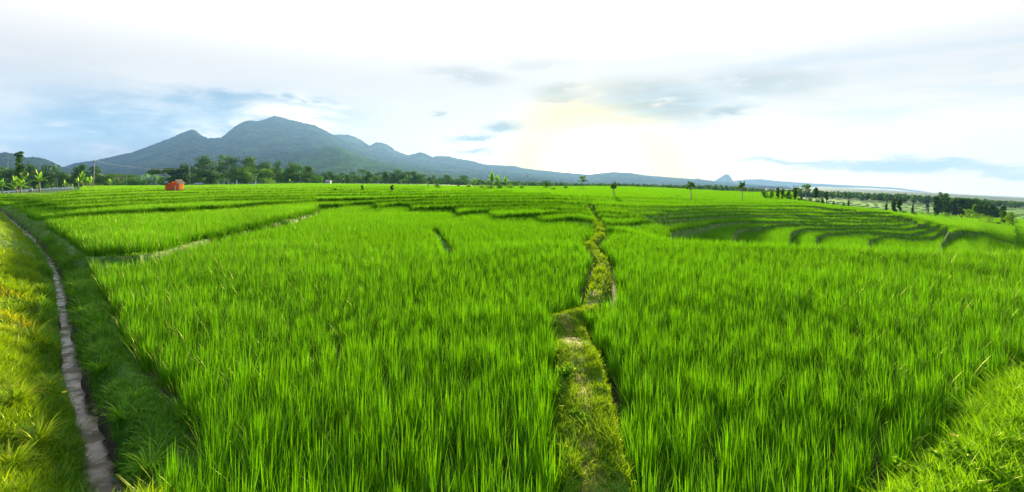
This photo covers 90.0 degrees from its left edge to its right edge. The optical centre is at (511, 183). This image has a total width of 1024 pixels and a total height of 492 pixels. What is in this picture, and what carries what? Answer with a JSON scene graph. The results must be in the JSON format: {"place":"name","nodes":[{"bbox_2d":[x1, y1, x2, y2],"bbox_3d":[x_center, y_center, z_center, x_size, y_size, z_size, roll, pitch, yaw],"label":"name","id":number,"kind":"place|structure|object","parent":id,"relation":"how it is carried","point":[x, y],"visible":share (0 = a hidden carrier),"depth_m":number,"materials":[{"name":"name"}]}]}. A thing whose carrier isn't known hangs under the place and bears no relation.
{"place":"outdoors","nodes":[
{"label":"outdoors","id":0,"kind":"place"},
{"bbox_2d":[0,152,112,185],"bbox_3d":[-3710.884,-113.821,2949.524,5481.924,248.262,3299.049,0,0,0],"label":"mountain","id":1,"kind":"structure","parent":0,"point":[8,160],"depth_m":2840.32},
{"bbox_2d":[9,218,124,491],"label":"canal water","id":2,"kind":"structure","parent":0,"point":[98,446],"depth_m":5.44,"materials":[{"name":"grey liquid"}]},
{"bbox_2d":[64,115,592,184],"bbox_3d":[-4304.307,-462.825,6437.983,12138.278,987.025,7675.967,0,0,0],"label":"mountain","id":3,"kind":"structure","parent":0,"point":[274,139],"depth_m":5651.14,"materials":[{"name":"stone"}]},
{"bbox_2d":[225,146,486,184],"bbox_3d":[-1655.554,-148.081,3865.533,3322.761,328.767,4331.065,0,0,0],"label":"mountain","id":4,"kind":"structure","parent":0,"point":[336,160],"depth_m":3474.47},
{"bbox_2d":[0,183,1023,491],"bbox_3d":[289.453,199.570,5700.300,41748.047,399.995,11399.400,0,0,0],"label":"ground","id":5,"kind":"structure","parent":0,"point":[688,233],"depth_m":8.13,"materials":[{"name":"soil"}]},
{"bbox_2d":[0,166,12,190],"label":"tree","id":6,"kind":"object","parent":5,"relation":"on","point":[7,179],"visible":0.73,"depth_m":370.91,"materials":[{"name":"green plant"}]},
{"bbox_2d":[0,178,12,193],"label":"banana plant","id":7,"kind":"object","parent":5,"relation":"on","point":[1,182],"visible":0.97,"depth_m":113.97,"materials":[{"name":"green plant"}]},
{"bbox_2d":[0,168,25,190],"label":"tree","id":8,"kind":"object","parent":5,"relation":"on","point":[12,171],"visible":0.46,"depth_m":371.05,"materials":[{"name":"green plant"}]},
{"bbox_2d":[3,176,26,193],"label":"banana plant","id":9,"kind":"object","parent":5,"relation":"on","point":[15,180],"visible":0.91,"depth_m":68.43,"materials":[{"name":"green plant"}]},
{"bbox_2d":[13,151,28,191],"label":"tree","id":10,"kind":"object","parent":5,"relation":"on","point":[19,169],"visible":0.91,"depth_m":119.59,"materials":[{"name":"green plant"}]},
{"bbox_2d":[11,177,32,192],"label":"banana plant","id":11,"kind":"object","parent":5,"relation":"on","point":[21,182],"visible":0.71,"depth_m":71.31,"materials":[{"name":"green plant"}]},
{"bbox_2d":[7,277,40,295],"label":"grass tussock","id":12,"kind":"object","parent":5,"relation":"on","point":[22,288],"depth_m":9.20,"materials":[{"name":"green plant"}]},
{"bbox_2d":[0,373,50,410],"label":"grass tussock","id":13,"kind":"object","parent":5,"relation":"on","point":[14,393],"depth_m":4.59,"materials":[{"name":"green plant"}]},
{"bbox_2d":[0,430,52,472],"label":"grass tussock","id":14,"kind":"object","parent":5,"relation":"on","point":[17,458],"depth_m":3.73,"materials":[{"name":"green plant"}]},
{"bbox_2d":[6,319,55,340],"bbox_3d":[-6.524,2.027,6.888,0.667,0.352,0.693,0,0,-39],"label":"grass tussock","id":15,"kind":"object","parent":5,"relation":"on","point":[31,331],"depth_m":6.95,"materials":[{"name":"green plant"}]},
{"bbox_2d":[24,165,43,188],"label":"tree","id":16,"kind":"object","parent":5,"relation":"on","point":[31,169],"visible":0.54,"depth_m":369.20,"materials":[{"name":"green plant"}]},
{"bbox_2d":[0,410,71,449],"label":"grass tussock","id":17,"kind":"object","parent":5,"relation":"on","point":[40,431],"depth_m":4.17,"materials":[{"name":"green plant"}]},
{"bbox_2d":[0,187,72,192],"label":"guard rail","id":18,"kind":"object","parent":5,"relation":"on","point":[14,191],"visible":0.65,"depth_m":118.67,"materials":[{"name":"white paint"}]},
{"bbox_2d":[27,171,49,191],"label":"banana plant","id":19,"kind":"object","parent":5,"relation":"on","point":[39,178],"visible":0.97,"depth_m":99.50,"materials":[{"name":"green plant"}]},
{"bbox_2d":[34,171,50,188],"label":"tree","id":20,"kind":"object","parent":5,"relation":"on","point":[41,184],"visible":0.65,"depth_m":369.13,"materials":[{"name":"green plant"}]},
{"bbox_2d":[30,369,70,391],"bbox_3d":[-4.862,2.085,5.384,0.425,0.214,0.412,0,0,0],"label":"grass tussock","id":21,"kind":"object","parent":5,"relation":"on","point":[53,378],"depth_m":5.39,"materials":[{"name":"green plant"}]},
{"bbox_2d":[40,163,65,187],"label":"tree","id":22,"kind":"object","parent":5,"relation":"on","point":[52,182],"visible":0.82,"depth_m":371.00,"materials":[{"name":"green plant"}]},
{"bbox_2d":[53,172,71,187],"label":"tree","id":23,"kind":"object","parent":5,"relation":"on","point":[64,176],"visible":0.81,"depth_m":369.91,"materials":[{"name":"green plant"}]},
{"bbox_2d":[60,281,85,298],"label":"grass tussock","id":24,"kind":"object","parent":5,"relation":"on","point":[72,290],"depth_m":10.03,"materials":[{"name":"green plant"}]},
{"bbox_2d":[67,172,80,187],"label":"tree","id":25,"kind":"object","parent":5,"relation":"on","point":[73,181],"visible":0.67,"depth_m":370.88,"materials":[{"name":"green plant"}]},
{"bbox_2d":[74,171,86,186],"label":"banana plant","id":26,"kind":"object","parent":5,"relation":"on","point":[81,176],"visible":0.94,"depth_m":134.30,"materials":[{"name":"green plant"}]},
{"bbox_2d":[72,164,89,185],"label":"tree","id":27,"kind":"object","parent":5,"relation":"on","point":[80,168],"visible":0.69,"depth_m":370.72,"materials":[{"name":"green plant"}]},
{"bbox_2d":[79,166,103,184],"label":"tree","id":28,"kind":"object","parent":5,"relation":"on","point":[97,171],"visible":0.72,"depth_m":371.64,"materials":[{"name":"green plant"}]},
{"bbox_2d":[0,210,197,491],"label":"bank grass","id":29,"kind":"structure","parent":5,"relation":"on","point":[12,354],"depth_m":5.34,"materials":[{"name":"green plant"}]},
{"bbox_2d":[78,355,119,373],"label":"grass tussock","id":30,"kind":"object","parent":5,"relation":"on","point":[97,366],"depth_m":6.01,"materials":[{"name":"green plant"}]},
{"bbox_2d":[95,176,112,185],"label":"tree","id":31,"kind":"object","parent":5,"relation":"on","point":[103,179],"visible":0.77,"depth_m":370.62,"materials":[{"name":"green plant"}]},
{"bbox_2d":[87,393,149,425],"bbox_3d":[-3.609,2.109,4.731,0.557,0.260,0.521,0,0,0],"label":"grass tussock","id":32,"kind":"object","parent":5,"relation":"on","point":[124,404],"depth_m":4.75,"materials":[{"name":"green plant"}]},
{"bbox_2d":[102,173,140,185],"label":"tree","id":33,"kind":"object","parent":5,"relation":"on","point":[113,175],"visible":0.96,"depth_m":371.88,"materials":[{"name":"green plant"}]},
{"bbox_2d":[120,432,140,449],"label":"grass tussock","id":34,"kind":"object","parent":5,"relation":"on","point":[132,443],"depth_m":4.36,"materials":[{"name":"green plant"}]},
{"bbox_2d":[109,383,157,401],"bbox_3d":[-3.731,2.086,5.074,0.361,0.168,0.421,0,0,37],"label":"grass tussock","id":35,"kind":"object","parent":5,"relation":"on","point":[135,393],"depth_m":5.10,"materials":[{"name":"green plant"}]},
{"bbox_2d":[115,438,186,478],"bbox_3d":[-2.690,2.050,3.771,0.459,0.239,0.443,0,0,0],"label":"grass tussock","id":36,"kind":"object","parent":5,"relation":"on","point":[143,466],"depth_m":3.78,"materials":[{"name":"green plant"}]},
{"bbox_2d":[146,168,175,176],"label":"tree","id":37,"kind":"object","parent":5,"relation":"on","point":[156,171],"visible":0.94,"depth_m":370.32,"materials":[{"name":"green plant"}]},
{"bbox_2d":[0,167,324,190],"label":"woodland","id":38,"kind":"object","parent":5,"relation":"on","point":[316,179],"visible":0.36,"depth_m":416.94,"materials":[{"name":"green plant"}]},
{"bbox_2d":[163,179,184,190],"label":"field hut","id":39,"kind":"object","parent":5,"relation":"on","point":[177,185],"visible":0.79,"depth_m":71.44,"materials":[{"name":"orange wood"}]},
{"bbox_2d":[167,167,186,183],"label":"tree","id":40,"kind":"object","parent":5,"relation":"on","point":[175,174],"visible":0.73,"depth_m":369.27,"materials":[{"name":"green plant"}]},
{"bbox_2d":[176,164,194,184],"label":"tree","id":41,"kind":"object","parent":5,"relation":"on","point":[186,169],"visible":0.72,"depth_m":374.71,"materials":[{"name":"green plant"}]},
{"bbox_2d":[186,168,209,184],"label":"tree","id":42,"kind":"object","parent":5,"relation":"on","point":[200,178],"visible":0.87,"depth_m":369.51,"materials":[{"name":"green plant"}]},
{"bbox_2d":[194,155,216,182],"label":"tree","id":43,"kind":"object","parent":5,"relation":"on","point":[205,163],"visible":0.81,"depth_m":399.94,"materials":[{"name":"green plant"}]},
{"bbox_2d":[203,170,220,184],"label":"tree","id":44,"kind":"object","parent":5,"relation":"on","point":[211,179],"visible":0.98,"depth_m":369.89,"materials":[{"name":"green plant"}]},
{"bbox_2d":[214,154,241,183],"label":"tree","id":45,"kind":"object","parent":5,"relation":"on","point":[228,163],"visible":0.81,"depth_m":399.04,"materials":[{"name":"green plant"}]},
{"bbox_2d":[219,167,243,183],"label":"tree","id":46,"kind":"object","parent":5,"relation":"on","point":[232,172],"visible":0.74,"depth_m":372.92,"materials":[{"name":"green plant"}]},
{"bbox_2d":[236,166,253,183],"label":"tree","id":47,"kind":"object","parent":5,"relation":"on","point":[245,176],"visible":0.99,"depth_m":373.65,"materials":[{"name":"green plant"}]},
{"bbox_2d":[240,156,256,183],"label":"tree","id":48,"kind":"object","parent":5,"relation":"on","point":[250,160],"visible":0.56,"depth_m":414.78,"materials":[{"name":"green plant"}]},
{"bbox_2d":[252,161,274,183],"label":"tree","id":49,"kind":"object","parent":5,"relation":"on","point":[266,163],"visible":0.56,"depth_m":406.79,"materials":[{"name":"green plant"}]},
{"bbox_2d":[259,168,275,183],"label":"tree","id":50,"kind":"object","parent":5,"relation":"on","point":[266,173],"visible":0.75,"depth_m":369.83,"materials":[{"name":"green plant"}]},
{"bbox_2d":[272,161,285,182],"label":"tree","id":51,"kind":"object","parent":5,"relation":"on","point":[276,169],"visible":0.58,"depth_m":399.21,"materials":[{"name":"green plant"}]},
{"bbox_2d":[278,171,296,182],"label":"tree","id":52,"kind":"object","parent":5,"relation":"on","point":[289,174],"visible":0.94,"depth_m":382.85,"materials":[{"name":"green plant"}]},
{"bbox_2d":[279,161,305,182],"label":"tree","id":53,"kind":"object","parent":5,"relation":"on","point":[290,169],"visible":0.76,"depth_m":390.46,"materials":[{"name":"green plant"}]},
{"bbox_2d":[293,167,307,182],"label":"palm tree","id":54,"kind":"object","parent":5,"relation":"on","point":[300,168],"visible":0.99,"depth_m":371.90,"materials":[{"name":"green plant"}]},
{"bbox_2d":[300,165,314,180],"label":"tree","id":55,"kind":"object","parent":5,"relation":"on","point":[309,170],"visible":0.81,"depth_m":399.49,"materials":[{"name":"green plant"}]},
{"bbox_2d":[326,170,338,182],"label":"tree","id":56,"kind":"object","parent":5,"relation":"on","point":[332,176],"visible":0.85,"depth_m":509.40,"materials":[{"name":"green plant"}]},
{"bbox_2d":[344,174,353,182],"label":"tree","id":57,"kind":"object","parent":5,"relation":"on","point":[348,179],"visible":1,"depth_m":502.17,"materials":[{"name":"green plant"}]},
{"bbox_2d":[362,171,373,183],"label":"tree","id":58,"kind":"object","parent":5,"relation":"on","point":[367,179],"visible":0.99,"depth_m":518.17,"materials":[{"name":"green plant"}]},
{"bbox_2d":[381,171,391,182],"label":"tree","id":59,"kind":"object","parent":5,"relation":"on","point":[385,177],"visible":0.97,"depth_m":526.24,"materials":[{"name":"green plant"}]},
{"bbox_2d":[388,174,396,183],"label":"tree","id":60,"kind":"object","parent":5,"relation":"on","point":[391,176],"visible":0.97,"depth_m":527.52,"materials":[{"name":"green plant"}]},
{"bbox_2d":[392,169,406,183],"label":"tree","id":61,"kind":"object","parent":5,"relation":"on","point":[399,177],"visible":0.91,"depth_m":526.36,"materials":[{"name":"green plant"}]},
{"bbox_2d":[407,171,422,183],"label":"tree","id":62,"kind":"object","parent":5,"relation":"on","point":[414,174],"visible":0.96,"depth_m":525.56,"materials":[{"name":"green plant"}]},
{"bbox_2d":[416,174,426,183],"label":"tree","id":63,"kind":"object","parent":5,"relation":"on","point":[421,179],"visible":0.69,"depth_m":542.17,"materials":[{"name":"green plant"}]},
{"bbox_2d":[441,174,451,183],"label":"tree","id":64,"kind":"object","parent":5,"relation":"on","point":[446,177],"visible":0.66,"depth_m":686.48,"materials":[{"name":"green plant"}]},
{"bbox_2d":[311,175,610,185],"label":"woodland","id":65,"kind":"object","parent":5,"relation":"on","point":[357,179],"visible":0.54,"depth_m":594.33,"materials":[{"name":"green plant"}]},
{"bbox_2d":[485,171,495,187],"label":"banana plant","id":66,"kind":"object","parent":5,"relation":"on","point":[492,177],"visible":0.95,"depth_m":103.86,"materials":[{"name":"green plant"}]},
{"bbox_2d":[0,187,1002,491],"bbox_3d":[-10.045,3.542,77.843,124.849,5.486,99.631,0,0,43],"label":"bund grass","id":67,"kind":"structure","parent":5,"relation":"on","point":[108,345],"depth_m":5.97,"materials":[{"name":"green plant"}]},
{"bbox_2d":[0,184,1015,245],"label":"tall weeds","id":68,"kind":"object","parent":5,"relation":"on","point":[376,204],"visible":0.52,"depth_m":41.06,"materials":[{"name":"green plant"}]},
{"bbox_2d":[0,183,1023,491],"bbox_3d":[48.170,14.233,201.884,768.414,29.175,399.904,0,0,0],"label":"rice plants","id":69,"kind":"object","parent":5,"relation":"on","point":[930,321],"visible":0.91,"depth_m":6.83,"materials":[{"name":"green plant"}]},
{"bbox_2d":[544,430,564,454],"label":"grass tussock","id":70,"kind":"object","parent":5,"relation":"on","point":[556,445],"depth_m":3.90,"materials":[{"name":"green plant"}]},
{"bbox_2d":[550,335,565,356],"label":"grass tussock","id":71,"kind":"object","parent":5,"relation":"on","point":[557,346],"depth_m":5.98,"materials":[{"name":"green plant"}]},
{"bbox_2d":[555,362,573,380],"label":"leafy weed","id":72,"kind":"object","parent":5,"relation":"on","point":[565,371],"visible":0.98,"depth_m":5.03,"materials":[{"name":"green plant"}]},
{"bbox_2d":[569,408,591,424],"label":"leafy weed","id":73,"kind":"object","parent":5,"relation":"on","point":[580,416],"visible":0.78,"depth_m":4.15,"materials":[{"name":"green plant"}]},
{"bbox_2d":[601,363,615,382],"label":"leafy weed","id":74,"kind":"object","parent":5,"relation":"on","point":[608,376],"visible":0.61,"depth_m":5.80,"materials":[{"name":"green plant"}]},
{"bbox_2d":[610,181,616,194],"bbox_3d":[10.187,0.759,51.275,0.695,2.041,0.680,0,0,0],"label":"tree","id":75,"kind":"object","parent":5,"relation":"on","point":[613,186],"visible":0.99,"depth_m":51.23,"materials":[{"name":"green plant"}]},
{"bbox_2d":[613,400,631,419],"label":"leafy weed","id":76,"kind":"object","parent":5,"relation":"on","point":[619,410],"visible":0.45,"depth_m":4.89,"materials":[{"name":"green plant"}]},
{"bbox_2d":[686,181,696,199],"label":"tree","id":77,"kind":"object","parent":5,"relation":"on","point":[691,183],"visible":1,"depth_m":74.41,"materials":[{"name":"green plant"}]},
{"bbox_2d":[588,182,823,197],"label":"woodland","id":78,"kind":"object","parent":5,"relation":"on","point":[720,187],"visible":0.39,"depth_m":668.20,"materials":[{"name":"green plant"}]},
{"bbox_2d":[737,181,746,200],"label":"tree","id":79,"kind":"object","parent":5,"relation":"on","point":[741,185],"visible":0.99,"depth_m":95.85,"materials":[{"name":"green plant"}]},
{"bbox_2d":[785,191,792,198],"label":"tree","id":80,"kind":"object","parent":5,"relation":"on","point":[788,195],"visible":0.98,"depth_m":109.31,"materials":[{"name":"green plant"}]},
{"bbox_2d":[792,186,798,198],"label":"tree","id":81,"kind":"object","parent":5,"relation":"on","point":[795,192],"visible":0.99,"depth_m":104.39,"materials":[{"name":"green plant"}]},
{"bbox_2d":[798,184,810,200],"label":"tree","id":82,"kind":"object","parent":5,"relation":"on","point":[805,187],"visible":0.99,"depth_m":120.14,"materials":[{"name":"green plant"}]},
{"bbox_2d":[813,187,818,200],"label":"tree","id":83,"kind":"object","parent":5,"relation":"on","point":[815,192],"visible":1,"depth_m":239.88,"materials":[{"name":"green plant"}]},
{"bbox_2d":[891,198,897,211],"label":"tree","id":84,"kind":"object","parent":5,"relation":"on","point":[893,205],"visible":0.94,"depth_m":219.72,"materials":[{"name":"green plant"}]},
{"bbox_2d":[896,197,901,211],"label":"tree","id":85,"kind":"object","parent":5,"relation":"on","point":[899,203],"visible":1,"depth_m":219.69,"materials":[{"name":"green plant"}]},
{"bbox_2d":[800,190,1023,207],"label":"woodland","id":86,"kind":"object","parent":5,"relation":"on","point":[887,197],"visible":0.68,"depth_m":672.46,"materials":[{"name":"green plant"}]},
{"bbox_2d":[891,454,945,481],"bbox_3d":[2.837,2.002,3.504,0.307,0.186,0.285,0,0,-10],"label":"leafy weed","id":87,"kind":"object","parent":5,"relation":"on","point":[905,466],"visible":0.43,"depth_m":3.57,"materials":[{"name":"green plant"}]},
{"bbox_2d":[835,352,1023,491],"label":"corner grass","id":88,"kind":"structure","parent":5,"relation":"on","point":[991,467],"depth_m":3.62,"materials":[{"name":"green plant"}]},
{"bbox_2d":[933,196,940,214],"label":"tree","id":89,"kind":"object","parent":5,"relation":"on","point":[936,199],"visible":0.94,"depth_m":329.54,"materials":[{"name":"green plant"}]},
{"bbox_2d":[932,192,949,215],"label":"tree","id":90,"kind":"object","parent":5,"relation":"on","point":[945,197],"visible":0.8,"depth_m":328.24,"materials":[{"name":"green plant"}]},
{"bbox_2d":[943,197,951,214],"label":"tree","id":91,"kind":"object","parent":5,"relation":"on","point":[947,207],"visible":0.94,"depth_m":319.35,"materials":[{"name":"green plant"}]},
{"bbox_2d":[926,439,981,470],"bbox_3d":[3.154,1.927,3.574,0.348,0.206,0.266,0,0,-10],"label":"leafy weed","id":92,"kind":"object","parent":5,"relation":"on","point":[949,452],"visible":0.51,"depth_m":3.57,"materials":[{"name":"green plant"}]},
{"bbox_2d":[949,197,958,215],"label":"tree","id":93,"kind":"object","parent":5,"relation":"on","point":[954,210],"visible":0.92,"depth_m":329.13,"materials":[{"name":"green plant"}]},
{"bbox_2d":[955,197,966,216],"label":"tree","id":94,"kind":"object","parent":5,"relation":"on","point":[961,205],"visible":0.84,"depth_m":325.14,"materials":[{"name":"green plant"}]},
{"bbox_2d":[962,209,975,217],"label":"bush","id":95,"kind":"object","parent":5,"relation":"on","point":[968,215],"visible":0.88,"depth_m":169.47,"materials":[{"name":"green plant"}]},
{"bbox_2d":[942,389,1002,422],"bbox_3d":[4.011,1.967,4.437,0.515,0.240,0.519,0,0,0],"label":"grass tussock","id":96,"kind":"object","parent":5,"relation":"on","point":[965,409],"depth_m":4.49,"materials":[{"name":"green plant"}]},
{"bbox_2d":[965,198,980,216],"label":"tree","id":97,"kind":"object","parent":5,"relation":"on","point":[969,201],"visible":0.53,"depth_m":319.58,"materials":[{"name":"green plant"}]},
{"bbox_2d":[976,201,985,216],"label":"tree","id":98,"kind":"object","parent":5,"relation":"on","point":[980,205],"visible":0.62,"depth_m":299.75,"materials":[{"name":"green plant"}]},
{"bbox_2d":[983,203,991,216],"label":"tree","id":99,"kind":"object","parent":5,"relation":"on","point":[987,211],"visible":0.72,"depth_m":290.20,"materials":[{"name":"green plant"}]},
{"bbox_2d":[953,413,1023,450],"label":"grass tussock","id":100,"kind":"object","parent":5,"relation":"on","point":[980,432],"depth_m":3.87,"materials":[{"name":"green plant"}]},
{"bbox_2d":[978,215,1001,222],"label":"bush","id":101,"kind":"object","parent":5,"relation":"on","point":[986,217],"visible":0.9,"depth_m":109.67,"materials":[{"name":"green plant"}]},
{"bbox_2d":[987,203,1001,217],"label":"tree","id":102,"kind":"object","parent":5,"relation":"on","point":[994,210],"visible":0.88,"depth_m":284.90,"materials":[{"name":"green plant"}]},
{"bbox_2d":[974,375,1022,397],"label":"grass tussock","id":103,"kind":"object","parent":5,"relation":"on","point":[1010,390],"depth_m":4.77,"materials":[{"name":"green plant"}]},
{"bbox_2d":[998,210,1007,223],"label":"tree","id":104,"kind":"object","parent":5,"relation":"on","point":[1003,213],"visible":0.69,"depth_m":111.95,"materials":[{"name":"green plant"}]},
{"bbox_2d":[1003,211,1021,225],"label":"tree","id":105,"kind":"object","parent":5,"relation":"on","point":[1009,216],"visible":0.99,"depth_m":105.04,"materials":[{"name":"green plant"}]},
{"bbox_2d":[0,0,1023,196],"label":"sky","id":106,"kind":"structure","parent":0,"point":[919,95],"materials":[{"name":"white"}]},
{"bbox_2d":[546,205,636,491],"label":"path grass","id":107,"kind":"structure","parent":0,"point":[606,430],"depth_m":4.38,"materials":[{"name":"green plant"}]},
{"bbox_2d":[335,134,861,188],"bbox_3d":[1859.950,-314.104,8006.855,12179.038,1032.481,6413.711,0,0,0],"label":"mountain","id":108,"kind":"structure","parent":0,"point":[596,178],"depth_m":7769.74,"materials":[{"name":"stone"}]},
{"bbox_2d":[715,174,734,182],"bbox_3d":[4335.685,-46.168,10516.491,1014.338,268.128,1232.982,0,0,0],"label":"mountain","id":109,"kind":"structure","parent":0,"point":[726,178],"depth_m":10306.98,"materials":[{"name":"blue stone"}]},
{"bbox_2d":[734,179,931,192],"bbox_3d":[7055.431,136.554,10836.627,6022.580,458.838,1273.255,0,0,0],"label":"mountain","id":110,"kind":"structure","parent":0,"point":[761,182],"depth_m":10653.07,"materials":[{"name":"stone"}]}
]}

